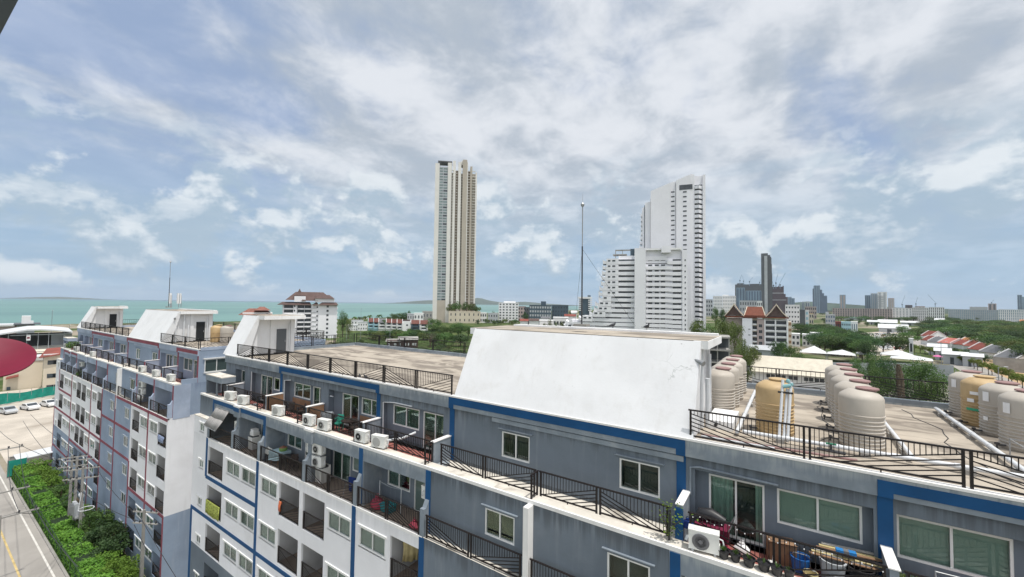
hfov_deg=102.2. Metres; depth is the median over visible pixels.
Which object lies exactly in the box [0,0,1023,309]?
sky
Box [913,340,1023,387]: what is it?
side road
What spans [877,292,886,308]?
skyscraper
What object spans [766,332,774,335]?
window
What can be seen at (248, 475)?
window
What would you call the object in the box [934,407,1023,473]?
roof pipe
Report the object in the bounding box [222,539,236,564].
window
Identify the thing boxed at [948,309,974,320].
housing block
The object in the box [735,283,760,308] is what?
skyscraper
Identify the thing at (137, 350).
window
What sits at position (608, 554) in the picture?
window
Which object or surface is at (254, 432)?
storage box
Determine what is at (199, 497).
window
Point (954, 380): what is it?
water tank
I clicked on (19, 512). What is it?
utility pole
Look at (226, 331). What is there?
water tank
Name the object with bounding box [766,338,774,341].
window
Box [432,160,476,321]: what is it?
residential tower
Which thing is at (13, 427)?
car park ground
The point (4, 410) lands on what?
parked car
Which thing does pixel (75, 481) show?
utility pole
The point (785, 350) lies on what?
broadleaf tree
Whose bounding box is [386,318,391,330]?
townhouse
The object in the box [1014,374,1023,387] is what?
roadside tree
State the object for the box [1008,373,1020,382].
roadside tree
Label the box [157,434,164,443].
striped laundry
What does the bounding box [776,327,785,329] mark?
window
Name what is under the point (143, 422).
window
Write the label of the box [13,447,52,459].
shelter
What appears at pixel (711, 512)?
pet stroller
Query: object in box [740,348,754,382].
tall tree
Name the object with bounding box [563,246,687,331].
stepped building
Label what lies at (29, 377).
storage wall
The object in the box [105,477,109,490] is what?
window
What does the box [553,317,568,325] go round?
hall building
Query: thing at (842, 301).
skyscraper
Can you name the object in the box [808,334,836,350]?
broadleaf tree
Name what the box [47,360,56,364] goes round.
window
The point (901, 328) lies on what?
broadleaf tree
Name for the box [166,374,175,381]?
air conditioner
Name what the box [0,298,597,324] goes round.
sea
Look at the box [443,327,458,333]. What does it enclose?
broadleaf tree
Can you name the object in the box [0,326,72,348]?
warehouse
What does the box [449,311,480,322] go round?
podium
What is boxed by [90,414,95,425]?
window
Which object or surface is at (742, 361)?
water tank
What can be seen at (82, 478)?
utility pole
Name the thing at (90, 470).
window
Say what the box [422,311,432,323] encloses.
modern house
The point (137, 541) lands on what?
window
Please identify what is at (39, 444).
overhead wire
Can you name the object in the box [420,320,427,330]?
townhouse
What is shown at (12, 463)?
green screen
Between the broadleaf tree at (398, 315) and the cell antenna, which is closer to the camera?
the cell antenna
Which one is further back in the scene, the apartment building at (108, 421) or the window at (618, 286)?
the window at (618, 286)
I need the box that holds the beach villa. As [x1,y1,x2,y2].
[825,312,834,325]
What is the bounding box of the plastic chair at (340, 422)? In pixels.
[334,414,343,430]
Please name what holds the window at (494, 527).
in the apartment building at (525, 450)
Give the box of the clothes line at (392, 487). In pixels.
[379,484,401,513]
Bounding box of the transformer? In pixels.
[69,493,84,519]
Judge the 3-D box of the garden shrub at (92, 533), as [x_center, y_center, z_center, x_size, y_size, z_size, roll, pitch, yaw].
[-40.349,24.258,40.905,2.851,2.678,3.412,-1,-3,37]
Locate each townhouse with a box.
[368,317,373,330]
[373,318,378,330]
[378,318,385,330]
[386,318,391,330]
[391,319,396,330]
[397,319,401,330]
[402,319,409,330]
[411,320,419,329]
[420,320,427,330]
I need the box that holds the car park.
[868,332,912,355]
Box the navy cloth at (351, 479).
[348,476,355,491]
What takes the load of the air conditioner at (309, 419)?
on the apartment building at (525, 450)
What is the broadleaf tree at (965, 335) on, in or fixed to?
on the ground at (712, 323)
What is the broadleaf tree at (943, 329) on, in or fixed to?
on the ground at (712, 323)
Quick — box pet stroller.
[694,507,736,546]
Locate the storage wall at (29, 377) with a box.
[3,357,42,390]
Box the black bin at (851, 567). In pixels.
[846,560,875,576]
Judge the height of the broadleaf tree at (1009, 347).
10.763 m
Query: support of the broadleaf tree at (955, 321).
on the ground at (712, 323)
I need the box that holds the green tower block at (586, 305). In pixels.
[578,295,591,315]
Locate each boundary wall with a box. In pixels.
[9,453,50,463]
[993,357,1023,372]
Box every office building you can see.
[524,307,528,323]
[529,301,551,319]
[552,305,568,319]
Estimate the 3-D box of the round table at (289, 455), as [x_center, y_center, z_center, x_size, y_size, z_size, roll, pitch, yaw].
[-13.900,10.706,25.564,0.840,0.702,0.840,-1,-3,34]
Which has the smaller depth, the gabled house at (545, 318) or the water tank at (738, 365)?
the water tank at (738, 365)
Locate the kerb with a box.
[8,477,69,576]
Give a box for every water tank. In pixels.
[210,324,221,341]
[220,325,233,342]
[711,362,739,407]
[711,366,734,410]
[717,358,743,399]
[722,355,746,393]
[749,377,794,436]
[820,363,856,404]
[821,367,861,412]
[823,372,863,420]
[826,378,871,429]
[829,386,885,451]
[943,370,981,416]
[958,375,996,427]
[972,381,1019,437]
[994,388,1023,452]
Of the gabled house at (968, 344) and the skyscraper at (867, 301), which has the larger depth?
the skyscraper at (867, 301)
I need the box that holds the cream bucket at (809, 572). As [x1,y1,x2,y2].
[803,568,818,576]
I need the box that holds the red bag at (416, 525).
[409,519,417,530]
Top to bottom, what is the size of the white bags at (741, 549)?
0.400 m
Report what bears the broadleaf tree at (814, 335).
on the ground at (712, 323)
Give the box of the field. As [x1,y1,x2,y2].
[336,331,468,353]
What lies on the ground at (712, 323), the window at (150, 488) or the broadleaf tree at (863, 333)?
the broadleaf tree at (863, 333)
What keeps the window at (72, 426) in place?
in the apartment building at (108, 421)
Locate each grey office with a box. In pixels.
[800,310,804,326]
[805,310,808,323]
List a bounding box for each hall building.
[539,320,552,325]
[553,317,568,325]
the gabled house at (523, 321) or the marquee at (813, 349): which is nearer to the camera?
the marquee at (813, 349)
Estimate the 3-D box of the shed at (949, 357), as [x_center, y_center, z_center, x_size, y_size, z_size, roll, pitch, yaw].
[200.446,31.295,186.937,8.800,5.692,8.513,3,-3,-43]
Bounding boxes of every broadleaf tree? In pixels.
[389,313,395,318]
[394,312,402,318]
[401,312,406,319]
[424,318,440,329]
[428,331,440,345]
[433,332,455,344]
[436,325,448,331]
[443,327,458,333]
[449,322,467,333]
[450,333,471,342]
[461,325,472,336]
[522,312,528,318]
[689,319,705,332]
[710,318,735,344]
[711,307,719,328]
[718,308,727,324]
[768,340,785,356]
[777,341,788,356]
[782,345,804,357]
[791,326,807,336]
[798,323,812,329]
[799,327,816,331]
[803,331,820,346]
[804,333,822,348]
[806,324,821,329]
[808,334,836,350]
[809,334,856,355]
[813,328,835,333]
[817,326,840,329]
[825,336,850,355]
[828,332,845,336]
[830,336,851,356]
[838,333,885,357]
[838,339,858,356]
[840,329,857,333]
[847,339,875,361]
[849,358,867,377]
[853,330,872,335]
[855,340,880,362]
[862,366,896,397]
[864,352,882,385]
[873,357,899,393]
[876,333,916,351]
[890,357,948,400]
[890,377,919,399]
[895,326,908,332]
[898,331,923,346]
[907,328,925,336]
[911,376,948,402]
[918,324,936,330]
[922,320,939,323]
[925,327,962,335]
[938,320,951,324]
[942,325,967,329]
[947,330,974,337]
[948,320,962,323]
[948,328,986,332]
[951,332,988,337]
[963,325,988,328]
[966,321,984,324]
[968,334,1000,340]
[979,321,996,324]
[979,336,1001,342]
[981,325,1006,328]
[984,338,1017,345]
[990,329,1012,333]
[997,342,1023,352]
[1004,330,1023,338]
[1009,344,1023,356]
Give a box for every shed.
[749,344,775,355]
[867,320,877,324]
[878,319,897,323]
[878,324,908,332]
[900,321,922,325]
[927,343,947,354]
[933,347,951,359]
[941,351,968,364]
[961,352,983,367]
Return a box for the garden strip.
[10,463,144,576]
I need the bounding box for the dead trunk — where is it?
[893,364,905,398]
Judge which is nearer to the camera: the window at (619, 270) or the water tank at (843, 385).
the water tank at (843, 385)
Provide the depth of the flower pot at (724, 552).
11.96 m
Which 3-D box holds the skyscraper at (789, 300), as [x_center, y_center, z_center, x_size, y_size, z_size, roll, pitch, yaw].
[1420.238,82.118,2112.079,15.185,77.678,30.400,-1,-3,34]
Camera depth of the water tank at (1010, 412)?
13.61 m
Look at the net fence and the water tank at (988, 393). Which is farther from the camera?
the net fence
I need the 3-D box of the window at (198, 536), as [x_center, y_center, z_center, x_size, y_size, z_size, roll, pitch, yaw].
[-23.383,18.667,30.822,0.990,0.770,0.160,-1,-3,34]
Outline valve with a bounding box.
[817,442,845,454]
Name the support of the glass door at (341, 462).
in the apartment building at (525, 450)
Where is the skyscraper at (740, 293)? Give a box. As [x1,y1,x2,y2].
[736,288,744,311]
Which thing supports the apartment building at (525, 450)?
on the ground at (712, 323)
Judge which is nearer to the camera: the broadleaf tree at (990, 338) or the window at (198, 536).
the window at (198, 536)
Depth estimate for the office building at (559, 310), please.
479.74 m
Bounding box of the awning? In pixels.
[203,406,228,430]
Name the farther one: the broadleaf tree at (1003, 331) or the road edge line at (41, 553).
the broadleaf tree at (1003, 331)
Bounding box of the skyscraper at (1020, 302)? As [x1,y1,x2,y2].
[1017,295,1023,309]
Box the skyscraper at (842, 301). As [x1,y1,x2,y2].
[840,295,845,307]
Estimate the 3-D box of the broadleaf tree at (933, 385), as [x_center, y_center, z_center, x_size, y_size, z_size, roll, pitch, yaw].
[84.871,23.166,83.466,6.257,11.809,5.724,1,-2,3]
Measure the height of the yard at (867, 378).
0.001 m
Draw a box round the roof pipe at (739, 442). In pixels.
[701,435,774,448]
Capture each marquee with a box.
[800,346,826,359]
[827,350,855,359]
[880,350,913,363]
[890,355,932,361]
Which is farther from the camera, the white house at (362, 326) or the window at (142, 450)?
the white house at (362, 326)
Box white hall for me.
[851,321,857,331]
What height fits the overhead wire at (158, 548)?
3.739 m
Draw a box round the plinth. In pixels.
[706,408,738,431]
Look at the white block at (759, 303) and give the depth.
849.93 m
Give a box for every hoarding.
[746,362,878,374]
[884,362,953,380]
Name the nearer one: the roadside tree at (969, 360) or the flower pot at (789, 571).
the flower pot at (789, 571)
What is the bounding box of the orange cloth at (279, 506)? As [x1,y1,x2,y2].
[278,501,281,511]
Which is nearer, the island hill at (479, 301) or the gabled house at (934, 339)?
the gabled house at (934, 339)
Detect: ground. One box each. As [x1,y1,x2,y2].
[0,309,1019,576]
[0,387,54,462]
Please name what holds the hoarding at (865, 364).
on the yard at (867, 378)
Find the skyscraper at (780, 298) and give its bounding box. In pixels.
[772,286,787,316]
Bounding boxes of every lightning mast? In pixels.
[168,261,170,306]
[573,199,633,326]
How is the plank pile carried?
on the black bin at (851, 567)
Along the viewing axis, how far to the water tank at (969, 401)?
16.41 m
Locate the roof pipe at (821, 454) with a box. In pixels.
[701,433,856,460]
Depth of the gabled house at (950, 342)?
265.00 m
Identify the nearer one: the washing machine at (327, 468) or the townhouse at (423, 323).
the washing machine at (327, 468)
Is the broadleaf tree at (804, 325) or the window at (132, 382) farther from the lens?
the broadleaf tree at (804, 325)
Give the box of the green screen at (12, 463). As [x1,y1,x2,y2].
[6,458,26,477]
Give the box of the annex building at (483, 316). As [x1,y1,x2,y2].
[480,312,486,322]
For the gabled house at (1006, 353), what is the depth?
184.55 m
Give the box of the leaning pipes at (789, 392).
[778,379,792,441]
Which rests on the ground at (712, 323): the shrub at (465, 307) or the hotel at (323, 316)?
the hotel at (323, 316)
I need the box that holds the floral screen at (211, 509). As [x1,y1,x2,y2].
[205,499,219,520]
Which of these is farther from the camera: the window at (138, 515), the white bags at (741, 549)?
the window at (138, 515)
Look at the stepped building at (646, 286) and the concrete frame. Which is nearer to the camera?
the concrete frame
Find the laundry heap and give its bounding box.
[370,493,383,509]
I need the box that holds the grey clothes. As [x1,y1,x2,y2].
[323,411,332,417]
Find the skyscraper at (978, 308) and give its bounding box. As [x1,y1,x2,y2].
[970,307,987,309]
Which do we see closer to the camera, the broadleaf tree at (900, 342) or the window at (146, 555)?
the window at (146, 555)
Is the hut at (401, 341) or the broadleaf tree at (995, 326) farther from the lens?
the broadleaf tree at (995, 326)
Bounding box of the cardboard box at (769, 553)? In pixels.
[766,535,797,567]
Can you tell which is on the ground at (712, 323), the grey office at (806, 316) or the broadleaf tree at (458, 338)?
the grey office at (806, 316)
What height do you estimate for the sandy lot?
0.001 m
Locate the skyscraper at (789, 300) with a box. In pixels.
[788,297,791,304]
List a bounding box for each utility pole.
[0,444,23,450]
[0,484,29,493]
[0,505,38,539]
[58,453,87,516]
[62,456,92,524]
[68,464,99,528]
[132,508,158,576]
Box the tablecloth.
[268,448,290,460]
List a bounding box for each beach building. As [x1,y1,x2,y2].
[0,323,16,333]
[14,316,40,333]
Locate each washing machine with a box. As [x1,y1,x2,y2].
[248,434,260,449]
[315,463,330,483]
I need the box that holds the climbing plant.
[651,498,698,540]
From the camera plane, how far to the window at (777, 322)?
203.77 m
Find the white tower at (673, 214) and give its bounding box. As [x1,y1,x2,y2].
[639,174,705,331]
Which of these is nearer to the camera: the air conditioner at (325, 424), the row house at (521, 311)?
the air conditioner at (325, 424)
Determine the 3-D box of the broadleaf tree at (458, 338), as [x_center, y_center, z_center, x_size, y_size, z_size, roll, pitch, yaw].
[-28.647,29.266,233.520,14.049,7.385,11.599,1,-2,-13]
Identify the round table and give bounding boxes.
[282,453,292,469]
[341,418,355,433]
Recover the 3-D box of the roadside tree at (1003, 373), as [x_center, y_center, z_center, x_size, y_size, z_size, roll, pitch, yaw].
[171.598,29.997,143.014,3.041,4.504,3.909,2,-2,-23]
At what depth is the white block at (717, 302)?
1049.79 m
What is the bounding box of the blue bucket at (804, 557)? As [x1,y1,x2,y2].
[790,551,809,573]
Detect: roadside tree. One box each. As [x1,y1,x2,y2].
[967,358,982,368]
[971,359,984,369]
[977,361,986,372]
[985,363,999,374]
[992,365,1005,373]
[993,368,1008,380]
[1001,368,1014,380]
[1004,371,1019,381]
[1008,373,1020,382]
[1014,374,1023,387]
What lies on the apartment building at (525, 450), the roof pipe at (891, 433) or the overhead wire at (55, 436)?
the roof pipe at (891, 433)
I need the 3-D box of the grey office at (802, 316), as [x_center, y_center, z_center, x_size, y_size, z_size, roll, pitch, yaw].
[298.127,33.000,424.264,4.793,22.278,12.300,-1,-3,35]
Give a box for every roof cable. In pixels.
[763,400,832,450]
[901,409,1023,485]
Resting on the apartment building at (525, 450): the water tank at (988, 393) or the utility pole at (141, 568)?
the water tank at (988, 393)
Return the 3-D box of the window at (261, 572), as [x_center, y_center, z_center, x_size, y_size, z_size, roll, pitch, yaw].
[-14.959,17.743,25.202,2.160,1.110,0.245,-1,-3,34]
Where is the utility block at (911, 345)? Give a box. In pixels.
[909,338,913,353]
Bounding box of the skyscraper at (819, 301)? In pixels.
[813,285,826,312]
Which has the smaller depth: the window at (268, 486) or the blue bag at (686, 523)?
the blue bag at (686, 523)
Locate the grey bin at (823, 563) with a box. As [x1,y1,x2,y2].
[818,553,846,576]
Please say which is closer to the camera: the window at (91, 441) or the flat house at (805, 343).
the window at (91, 441)
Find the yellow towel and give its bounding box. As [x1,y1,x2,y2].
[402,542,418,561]
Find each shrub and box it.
[21,458,52,472]
[29,466,63,481]
[38,474,67,488]
[47,483,73,497]
[59,493,73,506]
[64,341,78,349]
[76,507,100,526]
[76,509,114,531]
[80,517,118,545]
[88,531,132,558]
[95,550,126,568]
[97,521,130,552]
[99,554,139,575]
[114,563,145,576]
[371,332,386,338]
[384,331,395,338]
[397,331,408,336]
[408,331,417,335]
[417,332,428,339]
[446,304,456,310]
[451,301,461,309]
[461,302,470,310]
[467,303,478,310]
[983,354,992,361]
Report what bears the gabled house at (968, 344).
on the ground at (712, 323)
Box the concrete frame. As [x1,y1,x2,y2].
[710,335,729,365]
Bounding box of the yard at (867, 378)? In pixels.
[746,376,947,402]
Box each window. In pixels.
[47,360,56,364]
[47,373,55,377]
[70,423,73,433]
[84,434,87,444]
[85,410,89,421]
[86,387,90,397]
[87,485,91,498]
[88,461,92,474]
[89,438,94,450]
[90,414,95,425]
[92,390,96,401]
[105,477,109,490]
[107,451,111,463]
[108,425,112,436]
[109,399,113,410]
[120,344,124,352]
[120,490,124,503]
[121,462,126,475]
[122,434,127,446]
[123,406,128,419]
[129,377,134,389]
[134,534,140,551]
[135,347,140,358]
[135,504,142,518]
[137,474,144,490]
[138,444,145,459]
[139,414,146,429]
[144,545,151,563]
[145,513,152,531]
[146,481,154,498]
[147,450,155,466]
[149,419,157,434]
[152,351,156,359]
[173,355,176,365]
[183,358,192,370]
[195,532,200,545]
[196,494,201,507]
[198,457,203,468]
[199,421,203,432]
[203,357,225,372]
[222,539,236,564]
[224,498,238,522]
[225,457,239,479]
[237,550,252,576]
[239,507,253,532]
[240,465,255,488]
[241,370,244,381]
[256,565,272,576]
[258,519,275,547]
[259,474,277,500]
[274,377,279,390]
[287,434,301,449]
[294,382,310,399]
[324,561,349,576]
[326,507,350,539]
[352,457,358,471]
[357,523,386,560]
[361,397,375,416]
[388,470,409,491]
[393,404,419,430]
[481,503,517,545]
[498,427,532,462]
[601,546,654,576]
[612,312,627,313]
[614,453,664,498]
[615,302,630,303]
[615,307,630,308]
[618,286,633,287]
[618,291,633,292]
[619,270,634,271]
[679,184,691,189]
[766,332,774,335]
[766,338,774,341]
[776,321,785,324]
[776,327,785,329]
[776,333,785,335]
[777,488,862,544]
[788,375,797,380]
[803,377,813,381]
[814,378,824,382]
[897,514,1013,576]
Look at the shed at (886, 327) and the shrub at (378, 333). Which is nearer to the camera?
the shrub at (378, 333)
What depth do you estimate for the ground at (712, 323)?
322.58 m
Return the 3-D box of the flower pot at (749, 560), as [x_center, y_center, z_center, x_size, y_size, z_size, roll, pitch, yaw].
[6.685,7.632,11.659,0.346,0.380,0.340,-1,-3,34]
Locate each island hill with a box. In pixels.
[23,297,115,299]
[392,298,578,305]
[795,301,969,313]
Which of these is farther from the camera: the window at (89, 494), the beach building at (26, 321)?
the beach building at (26, 321)
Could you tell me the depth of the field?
254.35 m
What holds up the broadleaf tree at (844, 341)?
on the ground at (712, 323)
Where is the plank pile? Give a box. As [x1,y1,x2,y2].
[809,542,882,569]
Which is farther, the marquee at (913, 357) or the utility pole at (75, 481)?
the marquee at (913, 357)
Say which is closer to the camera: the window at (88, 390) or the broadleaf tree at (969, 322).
the window at (88, 390)
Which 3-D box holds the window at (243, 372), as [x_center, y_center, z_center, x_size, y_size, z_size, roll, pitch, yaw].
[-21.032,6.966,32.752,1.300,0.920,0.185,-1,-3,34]
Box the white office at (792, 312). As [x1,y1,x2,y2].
[785,305,799,328]
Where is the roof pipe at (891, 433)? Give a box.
[884,420,914,456]
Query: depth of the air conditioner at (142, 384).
40.54 m
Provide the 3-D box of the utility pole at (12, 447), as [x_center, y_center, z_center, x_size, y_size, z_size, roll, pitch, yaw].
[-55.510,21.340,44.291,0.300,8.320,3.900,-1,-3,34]
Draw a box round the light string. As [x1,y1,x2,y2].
[702,517,882,571]
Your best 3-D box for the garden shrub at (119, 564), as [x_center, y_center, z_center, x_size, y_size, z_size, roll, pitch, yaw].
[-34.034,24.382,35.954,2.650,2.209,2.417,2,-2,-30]
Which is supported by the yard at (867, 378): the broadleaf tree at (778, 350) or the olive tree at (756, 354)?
the olive tree at (756, 354)
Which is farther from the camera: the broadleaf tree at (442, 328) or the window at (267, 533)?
the broadleaf tree at (442, 328)
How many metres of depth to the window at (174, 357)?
41.22 m
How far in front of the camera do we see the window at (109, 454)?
44.22 m
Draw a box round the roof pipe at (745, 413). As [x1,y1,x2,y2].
[735,390,755,433]
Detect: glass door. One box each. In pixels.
[166,354,171,366]
[193,360,196,377]
[260,374,272,399]
[313,386,320,403]
[333,450,350,480]
[342,393,358,425]
[414,480,424,510]
[423,411,442,448]
[709,473,764,546]
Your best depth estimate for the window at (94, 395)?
48.47 m
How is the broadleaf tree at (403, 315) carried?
on the ground at (712, 323)
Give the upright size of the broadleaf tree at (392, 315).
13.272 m
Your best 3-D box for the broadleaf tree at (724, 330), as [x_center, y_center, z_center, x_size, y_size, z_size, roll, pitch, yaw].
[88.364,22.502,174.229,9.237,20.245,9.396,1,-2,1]
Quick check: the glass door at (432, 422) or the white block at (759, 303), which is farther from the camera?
the white block at (759, 303)
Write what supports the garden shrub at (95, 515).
on the garden strip
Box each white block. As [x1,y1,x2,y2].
[713,296,721,312]
[723,295,735,315]
[740,300,756,315]
[757,301,761,318]
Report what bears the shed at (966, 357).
on the ground at (712, 323)
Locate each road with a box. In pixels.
[0,465,64,576]
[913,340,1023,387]
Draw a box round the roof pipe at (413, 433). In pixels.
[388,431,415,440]
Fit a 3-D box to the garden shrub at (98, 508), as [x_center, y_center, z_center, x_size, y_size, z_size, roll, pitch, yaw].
[-45.413,24.715,44.268,1.460,1.832,2.331,0,-2,23]
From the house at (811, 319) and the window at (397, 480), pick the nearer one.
the window at (397, 480)
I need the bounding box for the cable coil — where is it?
[78,492,94,511]
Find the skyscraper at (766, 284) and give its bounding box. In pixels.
[761,253,772,318]
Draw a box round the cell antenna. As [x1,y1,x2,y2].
[168,293,181,306]
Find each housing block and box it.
[833,308,861,318]
[862,308,891,319]
[892,308,911,320]
[912,307,927,320]
[928,307,944,318]
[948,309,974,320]
[975,310,997,320]
[998,309,1023,321]
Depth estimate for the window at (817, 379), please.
117.49 m
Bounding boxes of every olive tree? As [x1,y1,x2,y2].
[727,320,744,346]
[736,337,750,359]
[744,344,761,363]
[991,340,1023,348]
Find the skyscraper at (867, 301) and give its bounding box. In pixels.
[865,295,870,308]
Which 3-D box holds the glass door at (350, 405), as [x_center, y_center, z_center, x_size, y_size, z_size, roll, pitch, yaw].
[-9.756,7.363,25.034,1.620,1.900,0.100,-1,-3,34]
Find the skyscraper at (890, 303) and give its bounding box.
[888,298,893,308]
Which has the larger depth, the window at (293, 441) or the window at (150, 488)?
the window at (150, 488)
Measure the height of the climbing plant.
1.233 m
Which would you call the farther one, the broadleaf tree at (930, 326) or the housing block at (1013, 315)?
the housing block at (1013, 315)
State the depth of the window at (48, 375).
111.26 m
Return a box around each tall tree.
[338,309,347,333]
[344,319,352,338]
[702,322,717,332]
[730,344,741,354]
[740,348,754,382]
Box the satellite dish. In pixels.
[0,338,36,376]
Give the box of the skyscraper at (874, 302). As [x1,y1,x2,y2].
[871,293,877,308]
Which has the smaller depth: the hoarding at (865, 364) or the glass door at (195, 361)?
the glass door at (195, 361)
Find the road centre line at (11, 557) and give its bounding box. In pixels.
[1,530,20,576]
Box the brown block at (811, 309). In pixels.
[805,306,816,318]
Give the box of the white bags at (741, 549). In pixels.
[733,539,749,554]
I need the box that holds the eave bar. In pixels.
[0,0,17,33]
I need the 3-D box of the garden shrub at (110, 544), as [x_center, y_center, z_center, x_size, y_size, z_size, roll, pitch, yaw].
[-37.083,24.203,38.220,3.010,2.678,2.515,2,-2,-22]
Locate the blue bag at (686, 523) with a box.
[683,516,693,528]
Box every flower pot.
[718,544,729,559]
[730,549,740,562]
[742,552,755,567]
[757,558,770,572]
[770,561,783,576]
[783,566,794,576]
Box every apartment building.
[51,306,325,576]
[188,313,1023,576]
[499,301,518,322]
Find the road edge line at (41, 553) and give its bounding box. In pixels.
[0,476,55,576]
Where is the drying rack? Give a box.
[934,571,957,576]
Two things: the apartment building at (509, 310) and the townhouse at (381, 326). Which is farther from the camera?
the apartment building at (509, 310)
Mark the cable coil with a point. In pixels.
(85, 506)
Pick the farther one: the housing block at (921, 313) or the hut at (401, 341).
the housing block at (921, 313)
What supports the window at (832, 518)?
in the apartment building at (525, 450)
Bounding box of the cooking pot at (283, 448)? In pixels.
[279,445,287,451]
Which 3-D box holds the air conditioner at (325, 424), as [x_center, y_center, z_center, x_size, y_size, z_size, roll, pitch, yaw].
[-10.546,7.700,23.317,0.971,0.640,0.362,0,-2,26]
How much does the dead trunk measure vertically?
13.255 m
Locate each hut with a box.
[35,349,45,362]
[385,336,417,347]
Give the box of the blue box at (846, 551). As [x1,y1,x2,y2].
[835,547,856,556]
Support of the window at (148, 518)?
in the apartment building at (108, 421)
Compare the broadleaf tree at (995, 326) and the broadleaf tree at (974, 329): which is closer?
the broadleaf tree at (974, 329)
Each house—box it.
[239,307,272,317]
[349,325,357,330]
[351,320,362,324]
[358,322,367,330]
[407,313,413,326]
[414,313,423,319]
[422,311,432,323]
[488,313,497,322]
[518,306,525,321]
[520,319,528,324]
[529,318,538,324]
[541,316,550,319]
[564,314,575,319]
[750,355,832,390]
[792,333,799,346]
[802,333,809,346]
[809,313,813,323]
[835,321,840,326]
[841,321,850,329]
[920,330,946,336]
[920,335,939,344]
[927,336,945,343]
[938,337,960,347]
[953,339,969,348]
[962,340,987,350]
[967,342,995,353]
[977,344,1005,358]
[992,348,1023,358]
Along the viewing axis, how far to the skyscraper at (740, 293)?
1201.66 m
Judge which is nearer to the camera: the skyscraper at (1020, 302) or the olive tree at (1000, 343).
the olive tree at (1000, 343)
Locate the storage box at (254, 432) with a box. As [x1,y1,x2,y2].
[250,428,259,435]
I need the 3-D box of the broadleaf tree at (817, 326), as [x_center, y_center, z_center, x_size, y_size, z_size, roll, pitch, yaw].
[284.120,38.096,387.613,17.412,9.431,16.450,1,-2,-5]
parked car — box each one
[0,405,18,414]
[19,402,40,410]
[38,399,53,407]
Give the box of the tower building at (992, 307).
[988,303,996,309]
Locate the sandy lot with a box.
[984,359,1023,385]
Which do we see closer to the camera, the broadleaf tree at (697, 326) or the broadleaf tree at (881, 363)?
the broadleaf tree at (881, 363)
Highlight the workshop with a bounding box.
[39,347,60,387]
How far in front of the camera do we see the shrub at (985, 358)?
190.31 m
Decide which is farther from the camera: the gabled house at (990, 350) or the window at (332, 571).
the gabled house at (990, 350)
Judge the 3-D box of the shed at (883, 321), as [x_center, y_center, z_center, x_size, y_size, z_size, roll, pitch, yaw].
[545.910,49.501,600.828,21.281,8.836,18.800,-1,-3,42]
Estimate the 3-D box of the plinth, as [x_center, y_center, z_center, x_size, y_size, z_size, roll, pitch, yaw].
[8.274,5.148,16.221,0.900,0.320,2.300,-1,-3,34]
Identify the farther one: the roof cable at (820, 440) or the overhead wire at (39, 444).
the overhead wire at (39, 444)
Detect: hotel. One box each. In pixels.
[277,289,337,337]
[724,304,791,356]
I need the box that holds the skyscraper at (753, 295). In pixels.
[745,291,760,300]
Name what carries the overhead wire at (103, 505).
attached to the utility pole at (141, 568)
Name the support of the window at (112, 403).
in the apartment building at (108, 421)
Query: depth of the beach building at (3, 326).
201.07 m
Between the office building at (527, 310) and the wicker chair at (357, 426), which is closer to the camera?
the wicker chair at (357, 426)
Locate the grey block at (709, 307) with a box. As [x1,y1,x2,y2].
[706,299,712,315]
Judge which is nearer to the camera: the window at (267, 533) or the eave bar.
the eave bar
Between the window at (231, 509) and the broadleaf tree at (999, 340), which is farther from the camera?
the broadleaf tree at (999, 340)
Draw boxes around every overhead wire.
[22,493,75,513]
[23,421,58,465]
[30,414,83,454]
[34,506,77,566]
[72,484,150,524]
[97,469,134,513]
[134,525,160,576]
[140,517,175,576]
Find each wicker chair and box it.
[288,454,298,470]
[350,418,358,436]
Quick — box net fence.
[0,385,54,404]
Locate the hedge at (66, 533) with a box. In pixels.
[12,463,115,576]
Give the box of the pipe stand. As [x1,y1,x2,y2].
[1009,438,1023,454]
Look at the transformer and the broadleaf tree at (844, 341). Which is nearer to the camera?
the transformer
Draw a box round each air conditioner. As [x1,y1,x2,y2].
[79,361,84,366]
[90,351,95,356]
[138,365,146,372]
[138,388,145,394]
[139,381,145,387]
[152,369,160,376]
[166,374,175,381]
[224,391,236,400]
[237,395,249,405]
[272,404,284,416]
[302,413,316,426]
[312,443,325,456]
[312,454,325,468]
[317,417,331,431]
[354,428,369,444]
[371,433,388,449]
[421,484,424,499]
[688,524,723,557]
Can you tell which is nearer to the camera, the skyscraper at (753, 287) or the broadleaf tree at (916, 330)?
the broadleaf tree at (916, 330)
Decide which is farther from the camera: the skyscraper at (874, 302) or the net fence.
the skyscraper at (874, 302)
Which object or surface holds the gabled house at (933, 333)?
on the ground at (712, 323)
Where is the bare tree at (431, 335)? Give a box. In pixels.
[420,330,439,346]
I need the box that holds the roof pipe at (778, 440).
[744,430,1023,478]
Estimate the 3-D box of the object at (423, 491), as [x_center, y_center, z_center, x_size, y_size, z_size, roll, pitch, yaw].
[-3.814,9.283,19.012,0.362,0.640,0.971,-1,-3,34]
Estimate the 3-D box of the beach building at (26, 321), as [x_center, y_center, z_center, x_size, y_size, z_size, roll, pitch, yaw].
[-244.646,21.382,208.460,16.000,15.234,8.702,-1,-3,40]
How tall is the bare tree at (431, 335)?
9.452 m
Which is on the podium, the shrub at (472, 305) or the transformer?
the shrub at (472, 305)
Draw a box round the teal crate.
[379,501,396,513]
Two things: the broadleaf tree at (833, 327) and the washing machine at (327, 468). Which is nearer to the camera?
the washing machine at (327, 468)
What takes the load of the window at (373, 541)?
in the apartment building at (525, 450)

